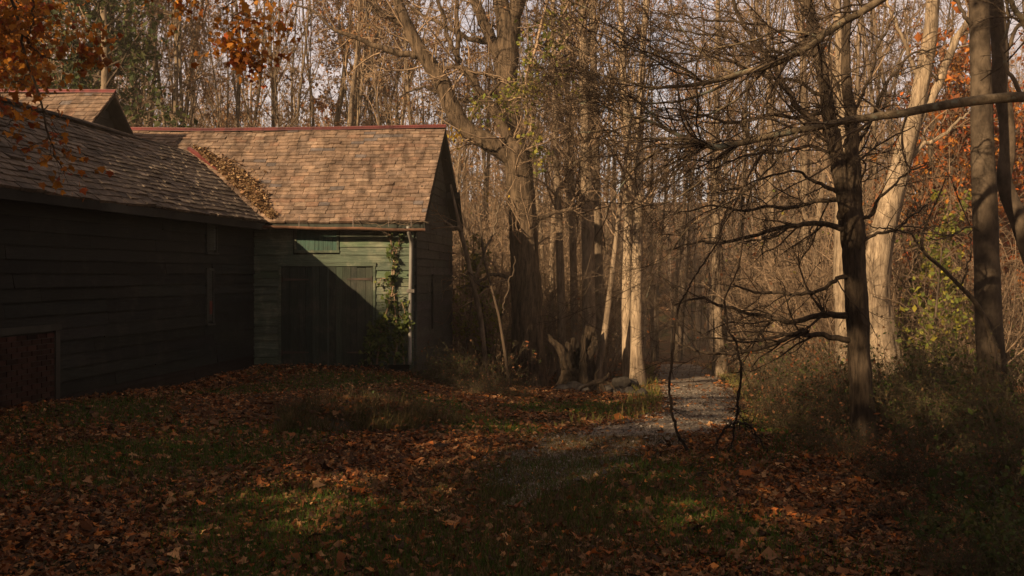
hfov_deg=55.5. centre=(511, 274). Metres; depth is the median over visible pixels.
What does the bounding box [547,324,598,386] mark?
hollow stump
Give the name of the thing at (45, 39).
rust leaved tree
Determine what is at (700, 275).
slender tree
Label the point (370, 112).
rust leaved tree
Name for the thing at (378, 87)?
rust leaved tree
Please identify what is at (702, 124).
rust leaved tree
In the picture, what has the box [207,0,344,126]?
rust leaved tree
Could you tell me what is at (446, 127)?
slender tree
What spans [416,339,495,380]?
bramble bush
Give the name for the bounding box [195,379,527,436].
grass hummock
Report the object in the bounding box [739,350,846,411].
bramble bush
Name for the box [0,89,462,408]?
barn
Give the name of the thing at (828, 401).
bramble bush
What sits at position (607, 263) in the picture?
tall bare shrub
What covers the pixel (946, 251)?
yellow green sapling
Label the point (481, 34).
bare tree
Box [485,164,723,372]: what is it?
tall bare shrub
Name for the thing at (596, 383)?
root wad
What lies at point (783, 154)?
bare tree
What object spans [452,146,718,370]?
tall bare shrub
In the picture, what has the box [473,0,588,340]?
rust leaved tree
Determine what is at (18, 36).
maple tree
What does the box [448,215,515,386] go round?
sapling
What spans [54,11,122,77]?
rust leaved tree
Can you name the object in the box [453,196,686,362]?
tall bare shrub
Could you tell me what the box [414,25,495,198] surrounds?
rust leaved tree
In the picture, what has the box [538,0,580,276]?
slender tree
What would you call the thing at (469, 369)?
leafy bush
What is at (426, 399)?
bramble bush
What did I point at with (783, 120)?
rust leaved tree
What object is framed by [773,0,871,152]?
rust leaved tree
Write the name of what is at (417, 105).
rust leaved tree
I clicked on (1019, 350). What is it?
tall bare shrub
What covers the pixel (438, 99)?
rust leaved tree
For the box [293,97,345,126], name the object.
tan leaved tree
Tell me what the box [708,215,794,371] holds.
tall bare shrub
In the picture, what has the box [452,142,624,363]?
tall bare shrub
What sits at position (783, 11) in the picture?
bare tree
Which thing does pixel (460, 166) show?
rust leaved tree
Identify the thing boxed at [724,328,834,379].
bramble bush
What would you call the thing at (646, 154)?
slender tree
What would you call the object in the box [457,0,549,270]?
bare tree
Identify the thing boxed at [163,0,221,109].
bare tree
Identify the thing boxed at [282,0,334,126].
bare tree
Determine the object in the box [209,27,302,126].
rust leaved tree
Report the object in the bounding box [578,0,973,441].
dark branching tree
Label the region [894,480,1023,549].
leafy bush
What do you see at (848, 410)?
bramble bush
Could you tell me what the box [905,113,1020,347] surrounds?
red leaved tree
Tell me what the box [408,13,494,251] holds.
tan leaved tree
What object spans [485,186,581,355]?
tall bare shrub
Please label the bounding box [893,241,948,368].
yellow green sapling
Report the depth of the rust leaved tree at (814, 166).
62.71 m
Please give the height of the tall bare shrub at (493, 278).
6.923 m
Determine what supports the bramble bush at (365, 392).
on the ground at (666, 342)
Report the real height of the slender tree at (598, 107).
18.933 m
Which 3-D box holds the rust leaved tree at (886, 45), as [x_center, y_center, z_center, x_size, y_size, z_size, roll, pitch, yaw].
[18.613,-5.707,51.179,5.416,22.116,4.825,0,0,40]
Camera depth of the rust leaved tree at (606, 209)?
38.64 m
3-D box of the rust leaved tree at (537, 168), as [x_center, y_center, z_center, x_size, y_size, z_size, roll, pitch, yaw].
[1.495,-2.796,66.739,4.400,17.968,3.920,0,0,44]
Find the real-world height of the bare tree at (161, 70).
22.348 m
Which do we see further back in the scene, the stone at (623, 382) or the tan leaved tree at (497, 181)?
the tan leaved tree at (497, 181)
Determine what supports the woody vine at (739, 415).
attached to the woody vine at (730, 426)
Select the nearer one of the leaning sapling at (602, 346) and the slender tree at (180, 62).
the leaning sapling at (602, 346)
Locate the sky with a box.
[11,0,1023,201]
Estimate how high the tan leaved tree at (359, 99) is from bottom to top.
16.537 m
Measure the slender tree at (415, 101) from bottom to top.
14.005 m
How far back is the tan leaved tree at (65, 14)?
31.27 m
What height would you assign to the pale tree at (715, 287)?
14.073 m
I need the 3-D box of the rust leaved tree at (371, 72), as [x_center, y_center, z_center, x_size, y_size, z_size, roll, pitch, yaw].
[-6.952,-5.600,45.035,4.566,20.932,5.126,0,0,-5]
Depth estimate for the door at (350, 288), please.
20.47 m
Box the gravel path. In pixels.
[487,364,735,508]
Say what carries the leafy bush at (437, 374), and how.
on the ground at (666, 342)
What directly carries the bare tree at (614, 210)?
on the ground at (666, 342)
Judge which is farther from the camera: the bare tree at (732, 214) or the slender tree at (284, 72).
the bare tree at (732, 214)
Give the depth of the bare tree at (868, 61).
30.46 m
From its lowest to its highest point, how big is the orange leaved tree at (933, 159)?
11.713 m
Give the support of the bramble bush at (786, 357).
on the ground at (666, 342)
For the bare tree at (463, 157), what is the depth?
72.34 m
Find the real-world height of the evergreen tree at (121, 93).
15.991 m
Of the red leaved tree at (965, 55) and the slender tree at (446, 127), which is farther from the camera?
the slender tree at (446, 127)
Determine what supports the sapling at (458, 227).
on the ground at (666, 342)
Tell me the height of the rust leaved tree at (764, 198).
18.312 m
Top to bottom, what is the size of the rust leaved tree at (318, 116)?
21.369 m
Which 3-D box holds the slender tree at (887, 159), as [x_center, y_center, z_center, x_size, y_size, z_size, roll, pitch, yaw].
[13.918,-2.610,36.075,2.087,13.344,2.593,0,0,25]
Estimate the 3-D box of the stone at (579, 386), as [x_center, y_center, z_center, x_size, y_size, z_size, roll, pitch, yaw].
[1.613,2.539,21.395,0.618,0.272,0.363,0,0,-19]
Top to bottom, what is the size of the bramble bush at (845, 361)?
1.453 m
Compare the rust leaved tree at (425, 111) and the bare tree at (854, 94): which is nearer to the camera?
the bare tree at (854, 94)
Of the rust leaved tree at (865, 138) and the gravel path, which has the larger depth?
the rust leaved tree at (865, 138)
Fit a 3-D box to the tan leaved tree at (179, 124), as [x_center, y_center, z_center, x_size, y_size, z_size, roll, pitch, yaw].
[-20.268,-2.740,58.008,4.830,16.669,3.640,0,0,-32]
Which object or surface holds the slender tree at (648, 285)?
on the ground at (666, 342)
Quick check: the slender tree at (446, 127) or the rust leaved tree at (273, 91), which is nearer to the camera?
the rust leaved tree at (273, 91)
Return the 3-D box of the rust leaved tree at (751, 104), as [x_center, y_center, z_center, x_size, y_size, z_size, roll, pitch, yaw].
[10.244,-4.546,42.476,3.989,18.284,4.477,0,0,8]
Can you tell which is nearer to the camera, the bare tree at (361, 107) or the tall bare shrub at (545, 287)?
the tall bare shrub at (545, 287)
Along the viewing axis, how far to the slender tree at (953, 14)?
29.15 m
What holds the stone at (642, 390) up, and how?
on the ground at (666, 342)
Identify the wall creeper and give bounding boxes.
[358,231,415,366]
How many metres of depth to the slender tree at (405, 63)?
30.70 m
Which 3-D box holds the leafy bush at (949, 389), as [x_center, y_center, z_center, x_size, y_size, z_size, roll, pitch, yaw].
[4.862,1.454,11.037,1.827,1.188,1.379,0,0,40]
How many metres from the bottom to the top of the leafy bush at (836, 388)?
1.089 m
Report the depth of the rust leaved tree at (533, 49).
45.57 m
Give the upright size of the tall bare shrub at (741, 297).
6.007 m
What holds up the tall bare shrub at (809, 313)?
on the ground at (666, 342)
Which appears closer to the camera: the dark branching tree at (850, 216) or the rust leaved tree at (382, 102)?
the dark branching tree at (850, 216)
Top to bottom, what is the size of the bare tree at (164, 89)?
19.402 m
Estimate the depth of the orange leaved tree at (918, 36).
26.27 m
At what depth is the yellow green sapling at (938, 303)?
19.67 m
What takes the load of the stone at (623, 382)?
on the ground at (666, 342)
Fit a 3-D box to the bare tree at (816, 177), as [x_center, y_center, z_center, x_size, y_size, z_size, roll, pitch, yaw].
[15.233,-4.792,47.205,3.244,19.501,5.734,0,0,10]
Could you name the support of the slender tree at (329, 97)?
on the ground at (666, 342)
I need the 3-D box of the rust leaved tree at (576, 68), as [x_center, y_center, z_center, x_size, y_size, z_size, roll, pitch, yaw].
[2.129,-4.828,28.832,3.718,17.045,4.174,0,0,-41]
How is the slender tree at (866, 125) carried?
on the ground at (666, 342)
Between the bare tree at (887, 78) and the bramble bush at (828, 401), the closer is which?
the bramble bush at (828, 401)
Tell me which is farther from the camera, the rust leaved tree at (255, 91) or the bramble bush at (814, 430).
the rust leaved tree at (255, 91)
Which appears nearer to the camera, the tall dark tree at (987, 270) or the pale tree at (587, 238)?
the tall dark tree at (987, 270)
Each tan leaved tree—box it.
[62,0,142,98]
[114,0,205,126]
[118,0,238,127]
[145,103,211,126]
[172,2,258,127]
[183,70,242,127]
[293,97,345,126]
[309,0,394,125]
[335,0,420,125]
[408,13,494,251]
[449,130,489,256]
[473,156,507,251]
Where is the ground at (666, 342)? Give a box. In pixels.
[0,202,1023,575]
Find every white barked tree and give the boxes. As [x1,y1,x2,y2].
[797,0,898,386]
[866,0,1023,379]
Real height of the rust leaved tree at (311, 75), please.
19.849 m
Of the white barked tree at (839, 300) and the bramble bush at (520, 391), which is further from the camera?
the white barked tree at (839, 300)
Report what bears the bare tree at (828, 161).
on the ground at (666, 342)
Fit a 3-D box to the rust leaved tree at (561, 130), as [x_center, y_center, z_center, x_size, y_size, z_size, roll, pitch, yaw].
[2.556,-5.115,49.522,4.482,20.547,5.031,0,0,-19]
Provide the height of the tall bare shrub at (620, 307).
7.940 m
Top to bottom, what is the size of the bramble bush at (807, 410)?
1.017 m
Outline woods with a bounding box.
[119,70,1023,354]
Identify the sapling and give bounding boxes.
[431,146,528,383]
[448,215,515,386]
[451,239,510,365]
[452,234,501,362]
[587,61,648,378]
[866,174,1002,415]
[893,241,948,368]
[895,189,974,364]
[902,234,975,374]
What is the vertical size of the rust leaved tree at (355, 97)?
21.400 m
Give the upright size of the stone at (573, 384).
0.320 m
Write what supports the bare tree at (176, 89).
on the ground at (666, 342)
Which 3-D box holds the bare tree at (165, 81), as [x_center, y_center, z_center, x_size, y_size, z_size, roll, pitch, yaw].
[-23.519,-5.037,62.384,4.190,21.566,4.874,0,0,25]
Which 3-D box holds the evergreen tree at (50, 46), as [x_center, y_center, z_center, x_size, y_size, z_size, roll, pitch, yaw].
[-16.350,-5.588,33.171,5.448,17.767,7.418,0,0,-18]
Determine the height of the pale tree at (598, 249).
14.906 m
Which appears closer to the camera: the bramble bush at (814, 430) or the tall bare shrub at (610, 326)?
the bramble bush at (814, 430)
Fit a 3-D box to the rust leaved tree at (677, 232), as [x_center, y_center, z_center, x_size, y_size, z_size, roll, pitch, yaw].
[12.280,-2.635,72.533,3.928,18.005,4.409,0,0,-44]
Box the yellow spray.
[447,126,473,149]
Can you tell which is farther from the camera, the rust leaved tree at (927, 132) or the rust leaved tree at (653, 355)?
the rust leaved tree at (927, 132)
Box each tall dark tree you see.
[886,0,1016,417]
[989,0,1023,264]
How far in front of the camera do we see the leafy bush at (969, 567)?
6.21 m
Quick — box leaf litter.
[0,356,1023,575]
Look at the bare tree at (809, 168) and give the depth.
38.98 m
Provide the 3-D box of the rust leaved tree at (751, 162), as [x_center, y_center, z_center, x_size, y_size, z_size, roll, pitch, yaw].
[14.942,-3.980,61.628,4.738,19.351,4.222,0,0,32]
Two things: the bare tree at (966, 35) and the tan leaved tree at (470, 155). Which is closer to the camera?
the bare tree at (966, 35)
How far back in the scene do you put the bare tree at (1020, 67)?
51.33 m
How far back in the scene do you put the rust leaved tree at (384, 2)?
37.56 m
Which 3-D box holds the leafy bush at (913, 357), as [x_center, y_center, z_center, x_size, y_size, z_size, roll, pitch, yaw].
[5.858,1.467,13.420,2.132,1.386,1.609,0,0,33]
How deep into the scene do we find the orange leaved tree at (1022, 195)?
30.61 m
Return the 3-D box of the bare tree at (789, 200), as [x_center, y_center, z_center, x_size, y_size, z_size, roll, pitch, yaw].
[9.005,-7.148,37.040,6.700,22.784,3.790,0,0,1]
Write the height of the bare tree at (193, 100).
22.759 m
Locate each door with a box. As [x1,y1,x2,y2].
[281,267,327,366]
[329,267,372,366]
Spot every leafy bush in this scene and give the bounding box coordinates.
[400,345,458,383]
[413,355,469,386]
[429,337,502,384]
[792,359,905,422]
[814,343,951,418]
[834,333,974,414]
[836,351,956,434]
[838,321,968,391]
[868,364,1016,454]
[870,311,1022,406]
[872,331,1023,415]
[875,350,1023,442]
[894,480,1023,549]
[898,367,1023,466]
[899,375,1023,507]
[903,449,1023,544]
[909,349,1023,449]
[913,505,1023,575]
[914,500,1023,575]
[929,321,1023,421]
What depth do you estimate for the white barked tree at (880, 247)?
21.82 m
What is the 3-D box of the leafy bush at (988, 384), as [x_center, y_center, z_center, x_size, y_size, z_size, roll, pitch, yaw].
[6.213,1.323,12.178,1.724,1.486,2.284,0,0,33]
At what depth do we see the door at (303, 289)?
20.47 m
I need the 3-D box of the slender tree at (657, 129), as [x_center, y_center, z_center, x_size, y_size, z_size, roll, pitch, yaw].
[4.858,-4.027,35.942,2.585,16.526,3.212,0,0,-22]
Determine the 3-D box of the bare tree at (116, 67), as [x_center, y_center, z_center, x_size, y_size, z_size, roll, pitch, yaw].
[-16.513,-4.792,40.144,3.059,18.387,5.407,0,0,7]
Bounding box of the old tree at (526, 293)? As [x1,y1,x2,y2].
[260,0,632,386]
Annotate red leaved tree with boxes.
[865,187,908,320]
[879,36,1023,371]
[891,218,918,336]
[904,114,999,355]
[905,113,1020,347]
[917,87,1023,366]
[935,62,1023,359]
[950,89,1023,373]
[999,56,1023,245]
[999,174,1023,332]
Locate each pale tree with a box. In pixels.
[501,0,619,349]
[517,0,617,380]
[531,0,651,363]
[542,0,636,377]
[548,0,719,377]
[574,0,688,385]
[669,0,786,376]
[720,0,820,366]
[751,0,835,358]
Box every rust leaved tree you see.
[9,0,79,86]
[45,0,145,119]
[52,5,157,116]
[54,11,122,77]
[161,0,244,127]
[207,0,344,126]
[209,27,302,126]
[223,0,347,126]
[234,0,315,126]
[236,0,334,126]
[267,0,347,126]
[310,0,418,125]
[316,0,405,124]
[318,6,419,125]
[319,0,379,125]
[320,0,421,125]
[328,0,410,125]
[329,0,403,124]
[339,0,449,124]
[345,0,411,125]
[365,24,452,131]
[366,0,454,124]
[378,0,436,124]
[412,0,526,275]
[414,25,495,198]
[420,55,464,140]
[450,45,492,263]
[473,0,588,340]
[484,119,547,258]
[497,0,578,192]
[499,118,552,205]
[517,11,606,268]
[518,0,575,141]
[522,0,607,375]
[522,1,651,314]
[526,126,577,214]
[534,39,580,224]
[561,39,645,200]
[597,0,681,360]
[600,0,661,300]
[643,109,671,228]
[647,52,710,360]
[647,134,706,353]
[649,0,748,361]
[660,0,741,351]
[665,15,751,351]
[693,0,775,327]
[699,0,794,359]
[713,83,791,335]
[726,4,821,273]
[736,1,814,210]
[748,126,792,264]
[764,84,832,269]
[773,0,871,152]
[800,0,861,363]
[816,0,921,176]
[821,87,880,240]
[853,0,942,224]
[861,0,957,196]
[878,0,934,184]
[881,66,929,165]
[902,46,969,146]
[909,74,969,207]
[968,30,1023,126]
[997,39,1023,180]
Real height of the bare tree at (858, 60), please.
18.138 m
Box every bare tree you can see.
[87,0,141,125]
[87,0,143,122]
[91,20,186,126]
[114,0,158,126]
[132,2,213,126]
[135,0,244,126]
[138,2,220,124]
[139,2,157,126]
[140,0,210,127]
[142,0,216,126]
[146,59,170,120]
[151,33,244,127]
[158,1,218,126]
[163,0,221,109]
[166,3,226,126]
[193,35,233,126]
[204,0,264,126]
[214,0,240,127]
[221,34,261,126]
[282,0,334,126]
[300,0,403,125]
[315,44,375,125]
[335,0,352,125]
[364,0,442,124]
[373,0,430,125]
[434,73,486,265]
[441,1,494,244]
[447,33,476,295]
[448,0,550,230]
[453,24,532,243]
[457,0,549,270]
[486,112,549,297]
[491,53,535,260]
[519,0,545,188]
[524,32,597,250]
[541,2,616,338]
[597,1,633,355]
[610,21,634,354]
[654,0,756,358]
[660,7,759,360]
[673,0,764,272]
[713,0,827,271]
[725,0,795,367]
[725,0,822,365]
[746,8,851,294]
[763,1,865,253]
[774,85,796,264]
[783,0,872,245]
[788,12,896,289]
[793,0,887,338]
[798,1,855,248]
[811,5,855,248]
[825,0,910,272]
[828,1,931,254]
[842,0,918,231]
[868,0,923,258]
[869,2,949,253]
[900,0,968,360]
[1008,27,1022,310]
[1009,21,1023,90]
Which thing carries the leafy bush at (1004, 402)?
on the ground at (666, 342)
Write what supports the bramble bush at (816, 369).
on the ground at (666, 342)
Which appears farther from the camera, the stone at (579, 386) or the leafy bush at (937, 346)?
the stone at (579, 386)
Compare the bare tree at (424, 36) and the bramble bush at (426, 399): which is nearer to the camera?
the bramble bush at (426, 399)
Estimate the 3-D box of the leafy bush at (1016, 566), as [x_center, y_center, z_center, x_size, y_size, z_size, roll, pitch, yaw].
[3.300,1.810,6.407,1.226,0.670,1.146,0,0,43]
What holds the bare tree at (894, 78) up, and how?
on the ground at (666, 342)
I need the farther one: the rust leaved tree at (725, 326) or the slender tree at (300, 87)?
the rust leaved tree at (725, 326)
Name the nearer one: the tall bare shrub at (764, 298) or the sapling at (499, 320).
the sapling at (499, 320)
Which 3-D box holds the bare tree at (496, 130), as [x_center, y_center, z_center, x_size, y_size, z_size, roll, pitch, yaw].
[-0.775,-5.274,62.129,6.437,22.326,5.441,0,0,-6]
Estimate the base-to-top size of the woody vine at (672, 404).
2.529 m
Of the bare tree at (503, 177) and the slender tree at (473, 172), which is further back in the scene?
the bare tree at (503, 177)
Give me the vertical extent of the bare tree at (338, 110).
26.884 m
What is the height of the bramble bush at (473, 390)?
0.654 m
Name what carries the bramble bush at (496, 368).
on the ground at (666, 342)
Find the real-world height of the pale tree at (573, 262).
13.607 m
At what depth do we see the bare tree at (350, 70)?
45.89 m
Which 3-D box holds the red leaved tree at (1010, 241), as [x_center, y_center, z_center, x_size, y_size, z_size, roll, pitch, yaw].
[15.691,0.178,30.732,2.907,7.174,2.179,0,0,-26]
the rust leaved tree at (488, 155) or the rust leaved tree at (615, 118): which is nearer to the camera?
the rust leaved tree at (488, 155)
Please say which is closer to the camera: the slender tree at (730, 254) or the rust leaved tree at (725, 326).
the rust leaved tree at (725, 326)
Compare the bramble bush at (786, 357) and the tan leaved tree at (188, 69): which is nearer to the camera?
the bramble bush at (786, 357)
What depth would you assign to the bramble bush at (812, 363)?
20.23 m
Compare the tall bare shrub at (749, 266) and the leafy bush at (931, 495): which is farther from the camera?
the tall bare shrub at (749, 266)
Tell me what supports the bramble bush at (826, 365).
on the ground at (666, 342)
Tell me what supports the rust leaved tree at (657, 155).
on the ground at (666, 342)
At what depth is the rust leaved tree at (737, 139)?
49.39 m
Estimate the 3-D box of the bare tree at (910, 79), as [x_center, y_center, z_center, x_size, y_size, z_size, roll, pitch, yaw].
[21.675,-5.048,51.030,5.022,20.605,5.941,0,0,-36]
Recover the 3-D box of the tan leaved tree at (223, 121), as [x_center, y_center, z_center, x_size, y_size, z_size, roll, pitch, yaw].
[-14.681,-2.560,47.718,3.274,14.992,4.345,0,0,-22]
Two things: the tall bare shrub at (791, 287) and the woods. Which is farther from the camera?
the woods
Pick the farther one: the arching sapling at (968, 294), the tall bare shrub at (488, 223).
the tall bare shrub at (488, 223)
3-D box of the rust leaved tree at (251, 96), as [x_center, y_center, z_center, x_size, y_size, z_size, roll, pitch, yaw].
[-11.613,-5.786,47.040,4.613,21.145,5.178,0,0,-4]
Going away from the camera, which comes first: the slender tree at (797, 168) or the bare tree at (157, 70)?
the bare tree at (157, 70)
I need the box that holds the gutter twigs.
[340,203,424,234]
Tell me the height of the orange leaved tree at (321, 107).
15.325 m
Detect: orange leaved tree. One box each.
[290,68,345,126]
[831,0,997,358]
[881,148,932,313]
[893,35,1014,323]
[893,112,946,259]
[963,80,1023,308]
[998,30,1023,259]
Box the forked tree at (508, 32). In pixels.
[394,0,541,205]
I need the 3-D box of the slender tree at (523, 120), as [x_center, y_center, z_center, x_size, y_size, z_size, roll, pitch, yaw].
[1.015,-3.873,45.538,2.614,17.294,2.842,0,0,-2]
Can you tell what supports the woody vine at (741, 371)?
on the ground at (666, 342)
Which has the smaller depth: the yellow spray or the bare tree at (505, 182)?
the yellow spray
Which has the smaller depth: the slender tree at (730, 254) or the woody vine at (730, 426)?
the woody vine at (730, 426)
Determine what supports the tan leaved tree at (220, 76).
on the ground at (666, 342)
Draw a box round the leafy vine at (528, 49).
[468,0,584,176]
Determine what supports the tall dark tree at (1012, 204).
on the ground at (666, 342)
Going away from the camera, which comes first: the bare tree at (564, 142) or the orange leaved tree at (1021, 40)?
the orange leaved tree at (1021, 40)
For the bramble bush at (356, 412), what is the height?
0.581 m
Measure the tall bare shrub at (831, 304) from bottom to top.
7.600 m
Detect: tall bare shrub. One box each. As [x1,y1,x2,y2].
[448,127,568,369]
[452,128,579,365]
[452,128,710,373]
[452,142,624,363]
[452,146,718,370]
[452,165,553,355]
[452,218,538,357]
[453,177,612,371]
[453,177,659,353]
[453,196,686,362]
[454,204,549,358]
[456,191,604,321]
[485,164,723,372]
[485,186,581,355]
[486,181,709,349]
[490,219,683,333]
[502,186,671,372]
[506,224,658,351]
[655,173,968,363]
[658,195,831,373]
[668,151,910,340]
[693,102,957,364]
[694,202,794,348]
[706,112,1023,367]
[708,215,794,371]
[711,153,834,355]
[726,140,1013,342]
[726,210,824,304]
[736,90,957,374]
[738,218,821,345]
[820,119,1023,388]
[868,184,1023,383]
[892,217,1019,367]
[906,175,1023,385]
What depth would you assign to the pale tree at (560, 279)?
26.91 m
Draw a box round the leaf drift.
[192,144,278,218]
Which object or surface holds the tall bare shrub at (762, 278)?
on the ground at (666, 342)
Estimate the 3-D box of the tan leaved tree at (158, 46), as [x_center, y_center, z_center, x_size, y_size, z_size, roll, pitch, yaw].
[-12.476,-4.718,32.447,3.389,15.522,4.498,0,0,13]
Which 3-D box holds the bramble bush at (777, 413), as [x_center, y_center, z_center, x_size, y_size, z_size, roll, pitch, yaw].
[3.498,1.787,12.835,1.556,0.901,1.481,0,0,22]
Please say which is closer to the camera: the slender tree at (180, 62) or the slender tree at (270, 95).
the slender tree at (180, 62)
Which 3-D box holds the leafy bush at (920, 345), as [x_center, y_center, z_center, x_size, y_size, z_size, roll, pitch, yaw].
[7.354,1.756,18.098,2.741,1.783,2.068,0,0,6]
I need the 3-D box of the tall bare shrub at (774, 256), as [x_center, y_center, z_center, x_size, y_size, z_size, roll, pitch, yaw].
[9.893,-0.518,31.964,8.383,8.098,9.194,0,0,-19]
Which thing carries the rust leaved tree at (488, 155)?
on the ground at (666, 342)
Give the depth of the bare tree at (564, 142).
53.23 m
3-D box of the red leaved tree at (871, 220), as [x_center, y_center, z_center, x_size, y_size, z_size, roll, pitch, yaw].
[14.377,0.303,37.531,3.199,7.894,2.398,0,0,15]
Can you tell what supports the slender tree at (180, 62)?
on the ground at (666, 342)
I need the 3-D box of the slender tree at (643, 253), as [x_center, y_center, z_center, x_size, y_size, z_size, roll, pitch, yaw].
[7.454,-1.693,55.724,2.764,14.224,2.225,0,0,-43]
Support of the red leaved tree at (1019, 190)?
on the ground at (666, 342)
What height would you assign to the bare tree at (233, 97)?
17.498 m
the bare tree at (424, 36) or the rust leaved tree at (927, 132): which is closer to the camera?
the bare tree at (424, 36)
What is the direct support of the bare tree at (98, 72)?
on the ground at (666, 342)
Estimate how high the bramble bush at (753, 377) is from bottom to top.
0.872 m
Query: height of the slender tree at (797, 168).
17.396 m
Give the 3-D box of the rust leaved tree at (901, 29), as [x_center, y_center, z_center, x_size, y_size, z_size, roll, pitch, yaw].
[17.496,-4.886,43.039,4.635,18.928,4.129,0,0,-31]
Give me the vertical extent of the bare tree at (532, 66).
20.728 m
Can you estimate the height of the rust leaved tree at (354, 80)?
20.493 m
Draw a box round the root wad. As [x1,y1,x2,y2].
[579,368,616,393]
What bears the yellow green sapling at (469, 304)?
on the ground at (666, 342)
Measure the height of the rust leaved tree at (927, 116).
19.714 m
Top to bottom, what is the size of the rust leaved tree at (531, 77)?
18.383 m
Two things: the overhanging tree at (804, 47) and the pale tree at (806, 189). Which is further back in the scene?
the pale tree at (806, 189)
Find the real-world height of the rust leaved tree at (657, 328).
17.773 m
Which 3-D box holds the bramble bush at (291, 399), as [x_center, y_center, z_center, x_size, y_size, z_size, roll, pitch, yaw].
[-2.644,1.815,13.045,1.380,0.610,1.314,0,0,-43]
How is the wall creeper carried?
attached to the barn
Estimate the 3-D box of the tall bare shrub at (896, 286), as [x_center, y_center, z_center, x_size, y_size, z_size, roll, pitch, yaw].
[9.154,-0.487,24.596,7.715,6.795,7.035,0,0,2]
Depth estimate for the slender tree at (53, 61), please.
30.61 m
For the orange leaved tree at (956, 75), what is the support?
on the ground at (666, 342)
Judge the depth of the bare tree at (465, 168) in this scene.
58.54 m
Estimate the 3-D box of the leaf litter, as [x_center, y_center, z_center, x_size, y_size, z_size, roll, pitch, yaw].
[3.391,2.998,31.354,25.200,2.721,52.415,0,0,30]
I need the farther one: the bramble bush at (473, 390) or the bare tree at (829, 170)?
the bare tree at (829, 170)
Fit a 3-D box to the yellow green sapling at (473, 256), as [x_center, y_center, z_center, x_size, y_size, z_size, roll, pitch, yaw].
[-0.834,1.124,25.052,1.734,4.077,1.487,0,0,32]
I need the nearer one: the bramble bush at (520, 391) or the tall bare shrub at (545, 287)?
the bramble bush at (520, 391)
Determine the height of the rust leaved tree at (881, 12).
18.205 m
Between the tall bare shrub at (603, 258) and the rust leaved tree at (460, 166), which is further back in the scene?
the rust leaved tree at (460, 166)
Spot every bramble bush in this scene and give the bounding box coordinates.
[253,387,343,420]
[310,381,405,405]
[314,391,416,428]
[385,388,462,418]
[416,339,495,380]
[434,367,491,395]
[444,335,540,385]
[448,360,512,391]
[466,367,519,394]
[472,349,548,385]
[498,377,538,397]
[716,341,834,398]
[718,362,828,418]
[722,333,840,389]
[722,374,834,429]
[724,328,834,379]
[734,361,777,384]
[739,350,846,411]
[742,337,892,393]
[744,371,877,435]
[751,345,888,414]
[760,333,892,395]
[763,370,904,429]
[769,402,865,450]
[784,343,916,415]
[793,412,913,461]
[798,342,927,403]
[808,360,950,430]
[825,411,1017,494]
[831,435,946,491]
[869,403,1023,505]
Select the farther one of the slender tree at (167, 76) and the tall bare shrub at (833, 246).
the slender tree at (167, 76)
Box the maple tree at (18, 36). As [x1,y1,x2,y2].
[0,0,309,201]
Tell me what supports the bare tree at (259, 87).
on the ground at (666, 342)
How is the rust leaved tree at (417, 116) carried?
on the ground at (666, 342)
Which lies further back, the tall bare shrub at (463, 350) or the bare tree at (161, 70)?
the bare tree at (161, 70)
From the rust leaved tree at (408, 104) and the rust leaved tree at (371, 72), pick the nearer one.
the rust leaved tree at (408, 104)
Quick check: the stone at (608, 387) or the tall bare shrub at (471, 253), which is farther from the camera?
the tall bare shrub at (471, 253)
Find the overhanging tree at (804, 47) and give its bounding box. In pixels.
[449,0,1023,394]
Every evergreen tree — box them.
[0,0,79,88]
[0,0,197,127]
[8,0,168,126]
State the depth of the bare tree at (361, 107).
55.10 m
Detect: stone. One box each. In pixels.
[553,384,571,390]
[566,381,580,388]
[575,384,596,391]
[604,384,611,391]
[610,388,624,393]
[611,376,630,389]
[624,386,635,392]
[629,378,639,387]
[634,388,647,395]
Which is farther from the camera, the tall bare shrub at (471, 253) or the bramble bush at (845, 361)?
the tall bare shrub at (471, 253)
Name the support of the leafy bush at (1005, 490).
on the ground at (666, 342)
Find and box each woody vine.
[661,236,720,450]
[710,234,752,453]
[710,402,777,457]
[729,393,774,440]
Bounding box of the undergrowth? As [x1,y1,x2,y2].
[452,302,1023,388]
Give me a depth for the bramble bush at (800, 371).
15.10 m
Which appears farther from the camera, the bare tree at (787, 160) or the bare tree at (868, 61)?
the bare tree at (787, 160)
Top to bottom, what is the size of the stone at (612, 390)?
0.207 m
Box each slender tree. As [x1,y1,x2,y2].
[11,1,64,88]
[129,0,243,127]
[150,36,184,126]
[247,0,325,126]
[252,57,286,126]
[263,0,320,126]
[321,67,338,125]
[352,0,420,125]
[372,0,440,124]
[400,75,433,118]
[424,74,469,293]
[431,0,484,239]
[458,70,486,272]
[517,16,551,269]
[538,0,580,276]
[572,0,630,248]
[600,0,662,365]
[618,3,690,283]
[618,127,654,313]
[643,167,660,355]
[663,59,709,359]
[688,172,710,353]
[722,154,745,350]
[776,84,815,266]
[793,0,883,334]
[812,3,890,252]
[866,29,909,294]
[871,29,911,290]
[879,0,947,269]
[911,0,971,354]
[1009,5,1023,354]
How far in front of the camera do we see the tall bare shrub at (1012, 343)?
21.81 m
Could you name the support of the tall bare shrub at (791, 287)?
on the ground at (666, 342)
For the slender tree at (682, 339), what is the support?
on the ground at (666, 342)
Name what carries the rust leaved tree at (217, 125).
on the ground at (666, 342)
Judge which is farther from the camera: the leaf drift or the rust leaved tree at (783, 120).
the rust leaved tree at (783, 120)
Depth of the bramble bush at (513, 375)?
23.31 m
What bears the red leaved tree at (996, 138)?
on the ground at (666, 342)
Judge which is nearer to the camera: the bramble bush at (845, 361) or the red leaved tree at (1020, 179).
the bramble bush at (845, 361)

